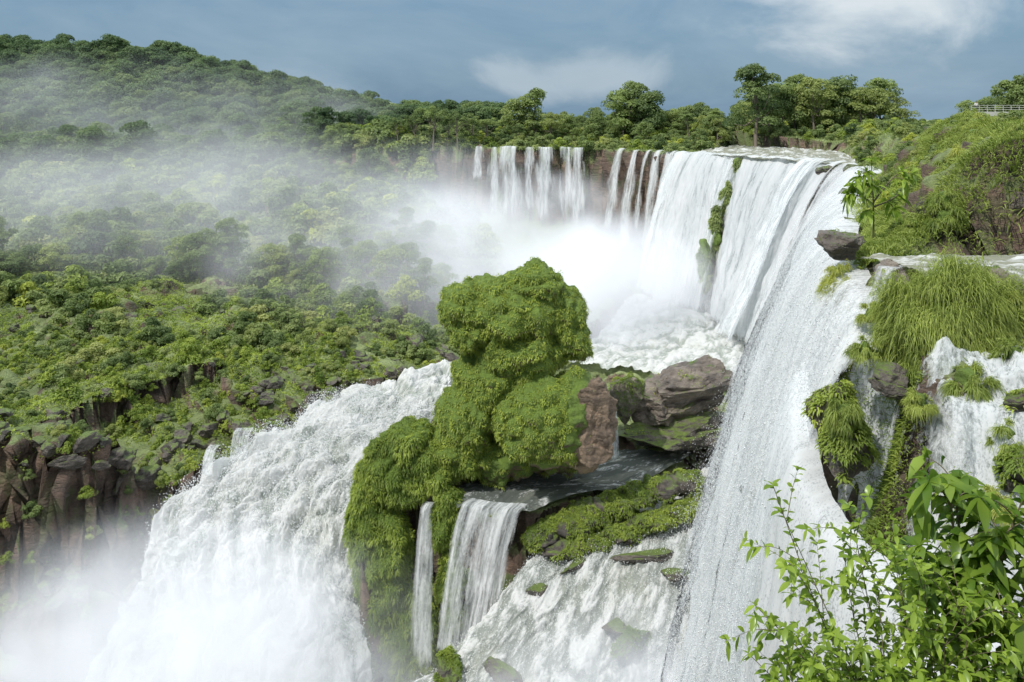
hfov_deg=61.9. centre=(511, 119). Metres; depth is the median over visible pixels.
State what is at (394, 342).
shrub
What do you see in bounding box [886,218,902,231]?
grass clump
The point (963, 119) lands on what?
grass clump
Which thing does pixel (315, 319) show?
shrub
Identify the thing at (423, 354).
shrub
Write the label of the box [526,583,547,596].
boulder
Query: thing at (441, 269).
tree
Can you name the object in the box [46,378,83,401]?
shrub
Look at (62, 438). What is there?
boulder
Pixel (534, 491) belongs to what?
river
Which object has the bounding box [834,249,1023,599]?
cliff
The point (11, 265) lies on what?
tree
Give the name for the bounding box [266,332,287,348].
shrub
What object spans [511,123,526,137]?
tree
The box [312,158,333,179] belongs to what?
tree
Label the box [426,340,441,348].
shrub
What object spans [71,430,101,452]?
boulder
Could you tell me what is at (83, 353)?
shrub
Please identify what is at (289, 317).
shrub
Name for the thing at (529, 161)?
waterfall
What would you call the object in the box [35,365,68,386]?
shrub
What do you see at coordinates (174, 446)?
boulder
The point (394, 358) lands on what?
boulder
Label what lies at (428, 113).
tree
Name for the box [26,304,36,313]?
boulder
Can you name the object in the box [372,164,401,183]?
tree
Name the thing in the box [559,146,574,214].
waterfall
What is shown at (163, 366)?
shrub
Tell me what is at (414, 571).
boulder
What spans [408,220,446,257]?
tree
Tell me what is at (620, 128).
tree
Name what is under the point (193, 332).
shrub
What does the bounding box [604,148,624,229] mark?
waterfall
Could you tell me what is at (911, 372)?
grass clump
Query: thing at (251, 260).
tree
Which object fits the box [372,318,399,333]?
shrub
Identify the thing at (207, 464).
waterfall
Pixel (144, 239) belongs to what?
tree
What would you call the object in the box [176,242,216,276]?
tree
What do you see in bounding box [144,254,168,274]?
tree
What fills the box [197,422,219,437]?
boulder
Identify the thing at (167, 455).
boulder
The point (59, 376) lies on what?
shrub
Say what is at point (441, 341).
shrub
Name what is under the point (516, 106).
tree
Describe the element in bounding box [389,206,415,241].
tree
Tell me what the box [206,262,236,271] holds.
tree
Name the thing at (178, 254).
tree
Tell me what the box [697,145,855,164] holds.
river
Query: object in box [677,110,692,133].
tree
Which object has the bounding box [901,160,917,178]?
grass clump
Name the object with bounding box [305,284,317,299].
tree
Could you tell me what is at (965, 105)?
tree
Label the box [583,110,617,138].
tree
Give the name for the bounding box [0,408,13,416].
boulder
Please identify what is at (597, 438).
boulder
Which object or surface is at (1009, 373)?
waterfall
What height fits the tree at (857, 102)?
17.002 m
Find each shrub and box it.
[11,330,27,338]
[14,386,26,392]
[16,392,23,398]
[23,393,32,401]
[24,325,34,335]
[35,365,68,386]
[40,329,51,334]
[40,363,77,387]
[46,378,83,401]
[47,306,72,324]
[50,332,64,342]
[53,338,74,351]
[55,356,83,379]
[62,292,93,316]
[72,330,89,341]
[75,308,100,328]
[76,342,119,362]
[79,384,102,397]
[82,292,118,316]
[84,328,101,341]
[88,379,96,386]
[92,312,122,333]
[94,378,129,398]
[96,294,124,310]
[99,343,122,357]
[99,357,127,371]
[100,312,129,328]
[102,353,122,364]
[102,376,126,389]
[104,306,127,320]
[106,415,133,430]
[112,327,127,337]
[118,351,135,368]
[125,373,145,388]
[129,334,143,346]
[132,365,159,385]
[133,357,152,368]
[134,332,148,344]
[134,345,165,364]
[137,317,166,340]
[137,371,155,383]
[144,340,157,345]
[150,326,174,346]
[153,354,167,361]
[157,363,166,369]
[171,330,201,349]
[172,337,209,364]
[185,328,201,343]
[202,403,223,420]
[204,327,221,341]
[206,339,227,355]
[208,326,236,340]
[210,336,231,351]
[213,351,224,360]
[220,335,246,352]
[225,310,257,324]
[232,324,250,335]
[238,338,259,354]
[241,323,254,334]
[243,328,272,349]
[245,329,272,351]
[251,321,280,334]
[253,312,276,322]
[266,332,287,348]
[267,312,301,332]
[268,307,290,322]
[277,312,300,331]
[278,342,300,356]
[281,324,301,336]
[284,333,294,340]
[286,308,302,321]
[294,330,314,346]
[303,317,321,330]
[305,321,321,331]
[321,319,335,328]
[322,332,336,340]
[329,322,339,330]
[330,330,350,351]
[333,311,352,323]
[334,325,357,338]
[336,323,351,330]
[371,343,389,352]
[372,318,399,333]
[373,322,389,331]
[385,343,405,359]
[389,340,397,348]
[394,335,411,350]
[405,345,420,357]
[410,323,437,340]
[410,358,421,366]
[414,342,431,358]
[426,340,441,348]
[430,337,451,349]
[719,465,1023,681]
[881,446,1023,681]
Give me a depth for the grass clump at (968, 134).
81.73 m
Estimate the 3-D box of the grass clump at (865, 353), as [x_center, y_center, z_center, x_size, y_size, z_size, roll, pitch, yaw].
[22.398,14.893,53.958,2.926,2.661,2.732,0,0,-22]
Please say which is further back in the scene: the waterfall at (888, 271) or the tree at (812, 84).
the tree at (812, 84)
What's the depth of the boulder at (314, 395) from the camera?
146.35 m
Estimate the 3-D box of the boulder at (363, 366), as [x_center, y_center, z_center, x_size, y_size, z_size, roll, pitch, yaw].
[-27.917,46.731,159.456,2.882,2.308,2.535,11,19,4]
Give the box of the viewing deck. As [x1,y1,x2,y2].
[971,105,1023,115]
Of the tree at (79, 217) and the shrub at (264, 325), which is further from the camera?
the tree at (79, 217)
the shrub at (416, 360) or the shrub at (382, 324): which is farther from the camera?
the shrub at (382, 324)
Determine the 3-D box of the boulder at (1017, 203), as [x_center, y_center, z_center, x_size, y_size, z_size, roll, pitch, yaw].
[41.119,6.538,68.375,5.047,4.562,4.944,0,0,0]
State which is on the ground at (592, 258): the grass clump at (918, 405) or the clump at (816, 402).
the grass clump at (918, 405)
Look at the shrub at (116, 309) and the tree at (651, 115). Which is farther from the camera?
the tree at (651, 115)
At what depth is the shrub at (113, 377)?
140.30 m
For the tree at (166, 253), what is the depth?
228.72 m
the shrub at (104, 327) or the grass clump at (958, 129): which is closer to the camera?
the grass clump at (958, 129)
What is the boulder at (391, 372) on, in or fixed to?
on the ground at (592, 258)
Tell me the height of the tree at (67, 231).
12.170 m
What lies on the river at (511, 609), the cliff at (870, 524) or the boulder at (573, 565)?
the boulder at (573, 565)
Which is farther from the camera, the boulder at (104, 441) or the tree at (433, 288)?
the tree at (433, 288)
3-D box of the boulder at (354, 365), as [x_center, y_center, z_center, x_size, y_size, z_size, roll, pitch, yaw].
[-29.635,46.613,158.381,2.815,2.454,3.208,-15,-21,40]
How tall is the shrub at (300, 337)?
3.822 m
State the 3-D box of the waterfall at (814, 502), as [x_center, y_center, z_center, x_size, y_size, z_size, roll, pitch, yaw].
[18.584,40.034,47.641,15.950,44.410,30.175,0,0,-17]
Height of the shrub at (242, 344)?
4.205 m
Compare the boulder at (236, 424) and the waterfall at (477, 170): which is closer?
the boulder at (236, 424)
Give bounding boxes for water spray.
[74,378,437,681]
[412,465,717,681]
[608,162,861,681]
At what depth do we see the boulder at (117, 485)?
125.34 m
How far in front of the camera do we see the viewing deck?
138.52 m
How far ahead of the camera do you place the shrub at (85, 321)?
172.72 m
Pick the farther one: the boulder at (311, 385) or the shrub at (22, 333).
the shrub at (22, 333)
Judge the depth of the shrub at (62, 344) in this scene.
161.30 m
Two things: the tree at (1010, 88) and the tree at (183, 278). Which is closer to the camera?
the tree at (1010, 88)
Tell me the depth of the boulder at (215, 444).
133.85 m
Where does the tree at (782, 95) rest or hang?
on the ground at (592, 258)
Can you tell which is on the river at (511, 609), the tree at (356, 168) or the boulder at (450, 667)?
the boulder at (450, 667)
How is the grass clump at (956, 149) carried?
on the ground at (592, 258)
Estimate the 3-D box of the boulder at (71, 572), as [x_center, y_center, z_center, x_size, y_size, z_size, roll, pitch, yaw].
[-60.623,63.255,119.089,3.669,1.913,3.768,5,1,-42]
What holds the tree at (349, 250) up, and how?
on the ground at (592, 258)
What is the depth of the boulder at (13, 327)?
176.87 m
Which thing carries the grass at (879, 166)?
on the ground at (592, 258)
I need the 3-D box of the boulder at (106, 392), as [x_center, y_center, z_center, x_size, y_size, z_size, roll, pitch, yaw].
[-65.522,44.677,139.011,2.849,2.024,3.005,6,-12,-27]
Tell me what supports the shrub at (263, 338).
on the ground at (592, 258)
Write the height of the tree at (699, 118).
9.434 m
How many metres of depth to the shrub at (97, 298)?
178.11 m
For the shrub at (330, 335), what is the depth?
167.76 m
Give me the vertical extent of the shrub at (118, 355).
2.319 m
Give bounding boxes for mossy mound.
[520,467,714,564]
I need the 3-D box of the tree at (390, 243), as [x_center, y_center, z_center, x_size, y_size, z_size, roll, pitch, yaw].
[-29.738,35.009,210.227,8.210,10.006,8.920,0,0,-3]
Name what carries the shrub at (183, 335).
on the ground at (592, 258)
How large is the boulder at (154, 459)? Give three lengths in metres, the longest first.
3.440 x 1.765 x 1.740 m
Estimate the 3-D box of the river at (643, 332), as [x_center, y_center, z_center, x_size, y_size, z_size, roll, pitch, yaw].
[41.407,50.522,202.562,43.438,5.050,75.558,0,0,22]
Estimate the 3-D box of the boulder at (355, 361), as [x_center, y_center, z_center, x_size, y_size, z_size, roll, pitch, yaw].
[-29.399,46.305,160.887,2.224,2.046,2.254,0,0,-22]
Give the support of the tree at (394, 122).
on the ground at (592, 258)
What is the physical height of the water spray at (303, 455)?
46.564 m
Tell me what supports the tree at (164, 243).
on the ground at (592, 258)
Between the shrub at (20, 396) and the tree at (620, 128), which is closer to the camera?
the shrub at (20, 396)
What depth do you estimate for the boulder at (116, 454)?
124.32 m
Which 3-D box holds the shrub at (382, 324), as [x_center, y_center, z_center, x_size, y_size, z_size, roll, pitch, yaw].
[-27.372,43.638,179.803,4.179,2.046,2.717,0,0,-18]
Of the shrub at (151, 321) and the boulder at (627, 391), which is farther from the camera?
the shrub at (151, 321)
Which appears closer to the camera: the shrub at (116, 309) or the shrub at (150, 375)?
the shrub at (150, 375)
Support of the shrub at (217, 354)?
on the ground at (592, 258)
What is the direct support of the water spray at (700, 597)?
attached to the waterfall at (755, 183)
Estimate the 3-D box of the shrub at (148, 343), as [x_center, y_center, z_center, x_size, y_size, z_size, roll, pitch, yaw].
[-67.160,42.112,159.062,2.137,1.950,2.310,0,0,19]
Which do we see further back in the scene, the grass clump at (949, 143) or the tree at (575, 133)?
the tree at (575, 133)
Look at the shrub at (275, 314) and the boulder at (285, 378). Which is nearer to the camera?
the boulder at (285, 378)
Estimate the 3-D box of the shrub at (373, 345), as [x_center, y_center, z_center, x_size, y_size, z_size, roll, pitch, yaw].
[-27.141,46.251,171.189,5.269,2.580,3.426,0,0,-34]
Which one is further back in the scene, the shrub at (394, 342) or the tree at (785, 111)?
the tree at (785, 111)
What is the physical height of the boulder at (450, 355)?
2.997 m
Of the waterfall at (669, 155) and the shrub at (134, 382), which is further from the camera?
the waterfall at (669, 155)
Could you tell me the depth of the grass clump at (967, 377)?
48.61 m
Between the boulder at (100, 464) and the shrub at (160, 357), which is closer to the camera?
the boulder at (100, 464)
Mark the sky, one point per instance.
(942, 54)
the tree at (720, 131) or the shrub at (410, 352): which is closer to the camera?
the shrub at (410, 352)
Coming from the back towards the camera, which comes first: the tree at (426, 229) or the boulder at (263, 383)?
the tree at (426, 229)
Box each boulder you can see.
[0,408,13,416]
[0,421,9,429]
[0,429,11,441]
[8,323,19,332]
[11,426,31,432]
[18,459,28,466]
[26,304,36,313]
[30,436,45,452]
[37,580,54,595]
[40,439,57,456]
[43,589,69,610]
[46,406,66,415]
[47,454,86,469]
[54,420,68,429]
[56,433,70,447]
[63,562,92,579]
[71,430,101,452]
[91,460,110,469]
[98,437,112,447]
[100,387,115,399]
[107,446,126,464]
[112,448,137,470]
[112,475,122,494]
[123,466,135,475]
[124,312,137,318]
[135,464,161,490]
[138,455,149,465]
[146,511,157,526]
[148,455,161,465]
[153,413,170,422]
[160,439,181,452]
[162,448,173,462]
[168,442,180,452]
[172,306,188,312]
[174,428,192,444]
[181,420,192,432]
[186,439,207,449]
[187,445,196,450]
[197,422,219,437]
[203,452,220,461]
[206,441,226,452]
[209,361,215,366]
[216,409,228,421]
[232,420,244,432]
[241,426,258,441]
[243,390,250,396]
[244,419,256,427]
[249,385,264,395]
[259,377,272,388]
[259,391,273,405]
[266,375,283,389]
[269,413,288,423]
[280,365,288,370]
[280,375,295,383]
[285,368,299,373]
[289,398,304,412]
[301,382,312,393]
[304,383,313,391]
[304,392,323,403]
[324,376,337,386]
[324,387,337,396]
[335,349,346,357]
[344,364,359,372]
[350,360,360,363]
[351,350,367,356]
[354,356,364,362]
[358,363,369,369]
[363,356,372,361]
[377,307,385,316]
[384,365,398,379]
[389,357,399,360]
[396,365,407,372]
[407,333,422,347]
[411,566,426,579]
[432,644,462,681]
[437,349,445,356]
[439,342,448,349]
[445,350,459,361]
[484,656,522,681]
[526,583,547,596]
[559,553,585,574]
[564,377,617,473]
[601,617,626,637]
[607,371,644,424]
[608,625,652,658]
[609,547,673,563]
[616,411,732,451]
[631,372,674,425]
[654,354,733,418]
[661,568,695,581]
[814,228,865,260]
[815,165,836,177]
[868,362,908,399]
[874,258,909,287]
[915,189,967,234]
[988,265,1023,291]
[999,388,1023,414]
[1010,174,1023,212]
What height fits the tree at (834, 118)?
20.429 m
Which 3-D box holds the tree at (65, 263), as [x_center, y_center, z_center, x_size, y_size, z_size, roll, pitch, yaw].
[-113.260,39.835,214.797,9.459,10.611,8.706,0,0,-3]
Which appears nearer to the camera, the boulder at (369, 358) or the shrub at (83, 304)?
the boulder at (369, 358)
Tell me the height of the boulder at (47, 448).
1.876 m
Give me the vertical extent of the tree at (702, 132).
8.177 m
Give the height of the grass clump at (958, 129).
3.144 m
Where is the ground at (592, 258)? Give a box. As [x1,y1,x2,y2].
[0,102,1023,681]
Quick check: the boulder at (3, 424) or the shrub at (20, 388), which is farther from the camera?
the shrub at (20, 388)
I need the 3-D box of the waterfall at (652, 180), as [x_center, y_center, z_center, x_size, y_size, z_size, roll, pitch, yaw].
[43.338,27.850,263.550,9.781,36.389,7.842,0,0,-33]
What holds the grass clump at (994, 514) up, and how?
on the ground at (592, 258)
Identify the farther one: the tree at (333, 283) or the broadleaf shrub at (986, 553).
the tree at (333, 283)
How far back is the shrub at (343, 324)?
176.11 m
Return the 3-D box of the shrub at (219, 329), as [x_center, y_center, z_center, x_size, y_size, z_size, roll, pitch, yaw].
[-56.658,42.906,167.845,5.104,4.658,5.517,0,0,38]
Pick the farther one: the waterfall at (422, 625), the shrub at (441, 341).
the shrub at (441, 341)
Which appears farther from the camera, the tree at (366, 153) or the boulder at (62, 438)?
the tree at (366, 153)
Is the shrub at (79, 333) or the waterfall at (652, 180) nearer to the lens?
the shrub at (79, 333)
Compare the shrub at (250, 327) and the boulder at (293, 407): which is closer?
the boulder at (293, 407)
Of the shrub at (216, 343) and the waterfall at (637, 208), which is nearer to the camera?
the shrub at (216, 343)
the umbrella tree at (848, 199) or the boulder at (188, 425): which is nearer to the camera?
the umbrella tree at (848, 199)
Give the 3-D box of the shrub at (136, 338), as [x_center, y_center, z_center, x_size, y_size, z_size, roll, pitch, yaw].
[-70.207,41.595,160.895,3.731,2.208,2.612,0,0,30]
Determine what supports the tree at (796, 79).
on the ground at (592, 258)
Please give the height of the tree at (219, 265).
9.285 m
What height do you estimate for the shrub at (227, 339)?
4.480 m
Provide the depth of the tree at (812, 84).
283.44 m
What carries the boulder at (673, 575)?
on the river at (511, 609)
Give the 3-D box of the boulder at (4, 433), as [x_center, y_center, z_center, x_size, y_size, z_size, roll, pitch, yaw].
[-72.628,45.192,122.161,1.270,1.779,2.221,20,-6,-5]
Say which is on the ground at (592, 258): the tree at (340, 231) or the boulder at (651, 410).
the tree at (340, 231)
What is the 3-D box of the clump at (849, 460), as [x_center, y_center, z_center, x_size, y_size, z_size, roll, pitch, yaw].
[20.036,19.692,51.119,4.236,4.001,3.707,0,0,-42]
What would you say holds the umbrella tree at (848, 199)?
on the ground at (592, 258)
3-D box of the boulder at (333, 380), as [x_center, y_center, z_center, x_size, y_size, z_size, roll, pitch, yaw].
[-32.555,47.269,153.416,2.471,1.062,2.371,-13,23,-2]
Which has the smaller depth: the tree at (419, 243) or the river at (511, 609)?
the river at (511, 609)
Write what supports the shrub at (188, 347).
on the ground at (592, 258)
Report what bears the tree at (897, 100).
on the ground at (592, 258)
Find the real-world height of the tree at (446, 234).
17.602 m
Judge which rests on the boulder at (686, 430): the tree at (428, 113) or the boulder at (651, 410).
the boulder at (651, 410)
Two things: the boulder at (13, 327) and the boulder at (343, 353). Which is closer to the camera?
the boulder at (343, 353)
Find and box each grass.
[0,264,459,630]
[603,130,918,171]
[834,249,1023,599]
[847,113,1023,260]
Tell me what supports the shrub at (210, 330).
on the ground at (592, 258)
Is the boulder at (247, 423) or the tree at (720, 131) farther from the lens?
the tree at (720, 131)
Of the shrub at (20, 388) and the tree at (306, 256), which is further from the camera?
the tree at (306, 256)
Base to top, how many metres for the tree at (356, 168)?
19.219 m
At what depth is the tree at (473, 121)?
317.13 m
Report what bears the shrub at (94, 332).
on the ground at (592, 258)
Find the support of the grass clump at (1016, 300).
on the ground at (592, 258)
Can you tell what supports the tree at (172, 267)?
on the ground at (592, 258)
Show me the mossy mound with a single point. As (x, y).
(567, 533)
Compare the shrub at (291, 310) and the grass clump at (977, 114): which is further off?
the shrub at (291, 310)
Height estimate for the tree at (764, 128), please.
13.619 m
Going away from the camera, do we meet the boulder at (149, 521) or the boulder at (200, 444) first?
the boulder at (149, 521)
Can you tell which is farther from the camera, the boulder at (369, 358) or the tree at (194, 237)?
the tree at (194, 237)
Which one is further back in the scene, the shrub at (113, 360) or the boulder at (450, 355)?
the boulder at (450, 355)
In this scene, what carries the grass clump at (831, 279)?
on the ground at (592, 258)
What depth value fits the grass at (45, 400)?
157.03 m
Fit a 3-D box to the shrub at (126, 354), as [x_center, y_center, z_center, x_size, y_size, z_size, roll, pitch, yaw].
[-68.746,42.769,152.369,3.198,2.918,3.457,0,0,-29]
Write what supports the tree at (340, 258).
on the ground at (592, 258)
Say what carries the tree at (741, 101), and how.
on the ground at (592, 258)
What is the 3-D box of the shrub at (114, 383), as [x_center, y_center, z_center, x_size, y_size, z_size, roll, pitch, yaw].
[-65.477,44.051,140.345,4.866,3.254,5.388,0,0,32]
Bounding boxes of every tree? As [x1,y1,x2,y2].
[0,215,18,254]
[0,250,16,275]
[0,252,33,272]
[6,243,46,273]
[32,243,78,276]
[42,258,71,270]
[56,224,103,249]
[59,211,96,242]
[101,228,144,252]
[112,235,143,260]
[124,229,159,256]
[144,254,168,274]
[155,233,182,262]
[158,247,176,261]
[162,261,180,276]
[163,235,196,272]
[170,264,189,281]
[175,228,223,274]
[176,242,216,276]
[187,234,240,273]
[205,217,250,276]
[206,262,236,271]
[211,246,233,271]
[212,236,240,277]
[234,252,272,279]
[254,242,296,278]
[280,233,314,271]
[285,268,301,284]
[287,152,308,176]
[288,246,336,271]
[296,253,317,270]
[305,247,343,282]
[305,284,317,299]
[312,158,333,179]
[316,246,346,275]
[318,144,342,173]
[324,271,339,286]
[328,224,360,246]
[334,237,359,269]
[336,171,362,187]
[342,245,358,265]
[344,165,363,172]
[346,246,389,284]
[350,240,379,273]
[354,147,381,180]
[361,155,392,180]
[367,245,413,287]
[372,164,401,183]
[372,230,395,248]
[373,239,386,254]
[375,241,402,258]
[388,117,410,141]
[388,242,427,285]
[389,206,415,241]
[404,112,430,135]
[404,239,431,265]
[407,222,435,247]
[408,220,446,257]
[409,257,440,307]
[410,252,432,267]
[414,105,446,150]
[417,267,450,292]
[425,278,441,294]
[428,256,594,489]
[428,262,459,297]
[429,223,463,264]
[434,116,456,149]
[446,111,473,150]
[460,116,478,134]
[476,117,499,136]
[496,96,536,128]
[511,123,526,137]
[520,87,554,130]
[528,120,542,137]
[538,112,566,133]
[544,134,553,140]
[569,127,579,140]
[577,115,586,123]
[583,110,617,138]
[600,88,647,133]
[611,80,647,137]
[612,123,633,137]
[619,88,667,127]
[630,126,640,135]
[632,122,655,140]
[656,108,684,126]
[668,121,686,133]
[672,128,682,135]
[673,104,694,122]
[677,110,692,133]
[679,114,695,136]
[686,107,703,121]
[689,115,705,126]
[690,105,710,124]
[692,128,709,138]
[693,102,709,107]
[698,112,729,133]
[704,117,730,142]
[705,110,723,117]
[721,63,784,146]
[730,116,747,127]
[732,102,755,126]
[737,98,753,115]
[743,93,777,127]
[751,105,785,134]
[765,81,809,123]
[769,90,823,128]
[784,74,817,117]
[788,77,845,129]
[795,89,840,127]
[818,74,872,118]
[836,87,887,122]
[841,156,922,239]
[844,86,903,117]
[853,77,903,119]
[890,96,919,121]
[954,100,980,113]
[969,96,1004,111]
[988,79,1023,111]
[1006,75,1023,111]
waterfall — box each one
[81,359,452,681]
[201,445,218,475]
[230,428,251,460]
[413,501,433,664]
[437,498,525,649]
[473,146,481,176]
[489,147,497,210]
[499,146,522,213]
[525,147,533,208]
[536,147,552,219]
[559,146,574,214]
[570,147,584,221]
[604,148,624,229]
[612,412,617,457]
[621,150,637,244]
[635,150,649,226]
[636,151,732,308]
[638,151,684,284]
[641,150,661,247]
[653,151,674,191]
[679,162,881,681]
[705,155,846,347]
[729,369,1019,681]
[819,355,897,606]
[851,265,900,387]
[911,328,1023,606]
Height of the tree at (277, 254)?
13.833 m
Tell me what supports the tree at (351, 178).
on the ground at (592, 258)
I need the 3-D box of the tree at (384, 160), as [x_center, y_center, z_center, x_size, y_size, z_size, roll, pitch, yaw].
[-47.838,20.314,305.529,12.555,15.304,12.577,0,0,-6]
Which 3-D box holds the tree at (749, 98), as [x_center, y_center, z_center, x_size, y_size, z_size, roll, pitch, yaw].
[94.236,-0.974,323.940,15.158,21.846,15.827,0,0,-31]
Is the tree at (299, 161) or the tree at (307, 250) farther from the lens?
the tree at (299, 161)
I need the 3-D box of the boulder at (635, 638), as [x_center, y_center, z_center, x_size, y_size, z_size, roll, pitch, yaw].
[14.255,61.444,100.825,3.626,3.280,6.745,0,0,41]
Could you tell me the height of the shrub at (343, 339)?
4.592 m
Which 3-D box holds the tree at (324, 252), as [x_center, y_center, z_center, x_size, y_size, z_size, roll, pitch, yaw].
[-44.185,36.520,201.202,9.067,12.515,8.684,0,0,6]
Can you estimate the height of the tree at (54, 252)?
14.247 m
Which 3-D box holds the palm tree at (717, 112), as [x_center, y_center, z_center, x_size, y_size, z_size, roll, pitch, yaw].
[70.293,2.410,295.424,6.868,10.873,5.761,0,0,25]
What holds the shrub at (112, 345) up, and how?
on the ground at (592, 258)
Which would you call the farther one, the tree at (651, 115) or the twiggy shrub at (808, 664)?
the tree at (651, 115)
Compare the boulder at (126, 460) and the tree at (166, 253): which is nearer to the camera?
the boulder at (126, 460)
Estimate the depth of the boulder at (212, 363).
150.57 m
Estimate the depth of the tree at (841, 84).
286.46 m
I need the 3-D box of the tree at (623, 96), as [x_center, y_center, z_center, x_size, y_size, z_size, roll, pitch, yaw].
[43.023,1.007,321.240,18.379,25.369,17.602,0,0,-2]
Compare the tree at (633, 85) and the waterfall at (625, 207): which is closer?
the waterfall at (625, 207)
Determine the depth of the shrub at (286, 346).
161.03 m
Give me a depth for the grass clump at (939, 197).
67.88 m
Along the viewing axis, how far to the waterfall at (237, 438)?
130.08 m
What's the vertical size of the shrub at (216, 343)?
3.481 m
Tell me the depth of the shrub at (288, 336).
166.13 m
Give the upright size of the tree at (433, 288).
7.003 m
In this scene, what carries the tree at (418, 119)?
on the ground at (592, 258)
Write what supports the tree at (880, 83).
on the ground at (592, 258)
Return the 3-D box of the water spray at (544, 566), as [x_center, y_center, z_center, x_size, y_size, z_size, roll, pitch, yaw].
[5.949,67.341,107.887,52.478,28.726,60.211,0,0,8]
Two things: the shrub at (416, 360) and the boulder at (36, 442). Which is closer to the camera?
the boulder at (36, 442)
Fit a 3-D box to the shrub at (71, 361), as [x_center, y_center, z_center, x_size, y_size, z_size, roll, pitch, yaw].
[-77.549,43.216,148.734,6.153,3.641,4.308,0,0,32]
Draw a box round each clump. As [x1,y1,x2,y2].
[800,379,862,434]
[807,260,854,302]
[814,419,885,488]
[822,396,866,442]
[841,333,888,368]
[853,301,879,327]
[857,229,1023,378]
[867,205,881,220]
[883,340,955,428]
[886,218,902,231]
[899,218,926,236]
[899,386,942,425]
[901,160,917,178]
[920,187,966,213]
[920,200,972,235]
[930,158,952,174]
[934,138,949,150]
[935,360,1005,406]
[940,141,957,150]
[944,143,964,161]
[950,124,968,140]
[954,125,984,144]
[958,117,971,122]
[961,108,982,117]
[961,111,985,128]
[964,484,1022,531]
[979,416,1023,461]
[985,290,1023,325]
[986,336,1023,362]
[992,443,1023,498]
[1002,122,1023,135]
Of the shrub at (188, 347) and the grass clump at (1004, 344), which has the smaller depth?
the grass clump at (1004, 344)
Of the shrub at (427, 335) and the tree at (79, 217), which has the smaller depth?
the shrub at (427, 335)
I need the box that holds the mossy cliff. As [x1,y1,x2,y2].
[341,414,484,681]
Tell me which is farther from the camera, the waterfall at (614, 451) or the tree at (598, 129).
the tree at (598, 129)
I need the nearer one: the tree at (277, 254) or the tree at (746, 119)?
the tree at (277, 254)
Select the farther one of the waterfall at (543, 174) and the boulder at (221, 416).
the waterfall at (543, 174)
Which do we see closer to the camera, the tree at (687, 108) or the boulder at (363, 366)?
the boulder at (363, 366)
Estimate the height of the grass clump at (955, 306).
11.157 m
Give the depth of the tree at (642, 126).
302.23 m
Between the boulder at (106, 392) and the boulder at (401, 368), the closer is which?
the boulder at (106, 392)
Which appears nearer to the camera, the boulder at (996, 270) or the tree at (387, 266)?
the boulder at (996, 270)
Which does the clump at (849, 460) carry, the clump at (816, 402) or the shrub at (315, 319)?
the clump at (816, 402)
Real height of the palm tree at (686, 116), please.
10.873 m
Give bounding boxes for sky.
[0,0,1023,119]
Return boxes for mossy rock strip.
[695,157,742,295]
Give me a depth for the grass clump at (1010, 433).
45.47 m
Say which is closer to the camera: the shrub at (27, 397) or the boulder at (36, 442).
the boulder at (36, 442)
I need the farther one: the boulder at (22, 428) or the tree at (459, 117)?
the tree at (459, 117)
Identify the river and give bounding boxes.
[415,467,719,681]
[456,449,691,510]
[570,293,747,388]
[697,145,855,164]
[861,253,1023,285]
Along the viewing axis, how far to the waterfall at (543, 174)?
299.73 m
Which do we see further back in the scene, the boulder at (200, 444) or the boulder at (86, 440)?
the boulder at (200, 444)
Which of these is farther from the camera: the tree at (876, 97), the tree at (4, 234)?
the tree at (876, 97)

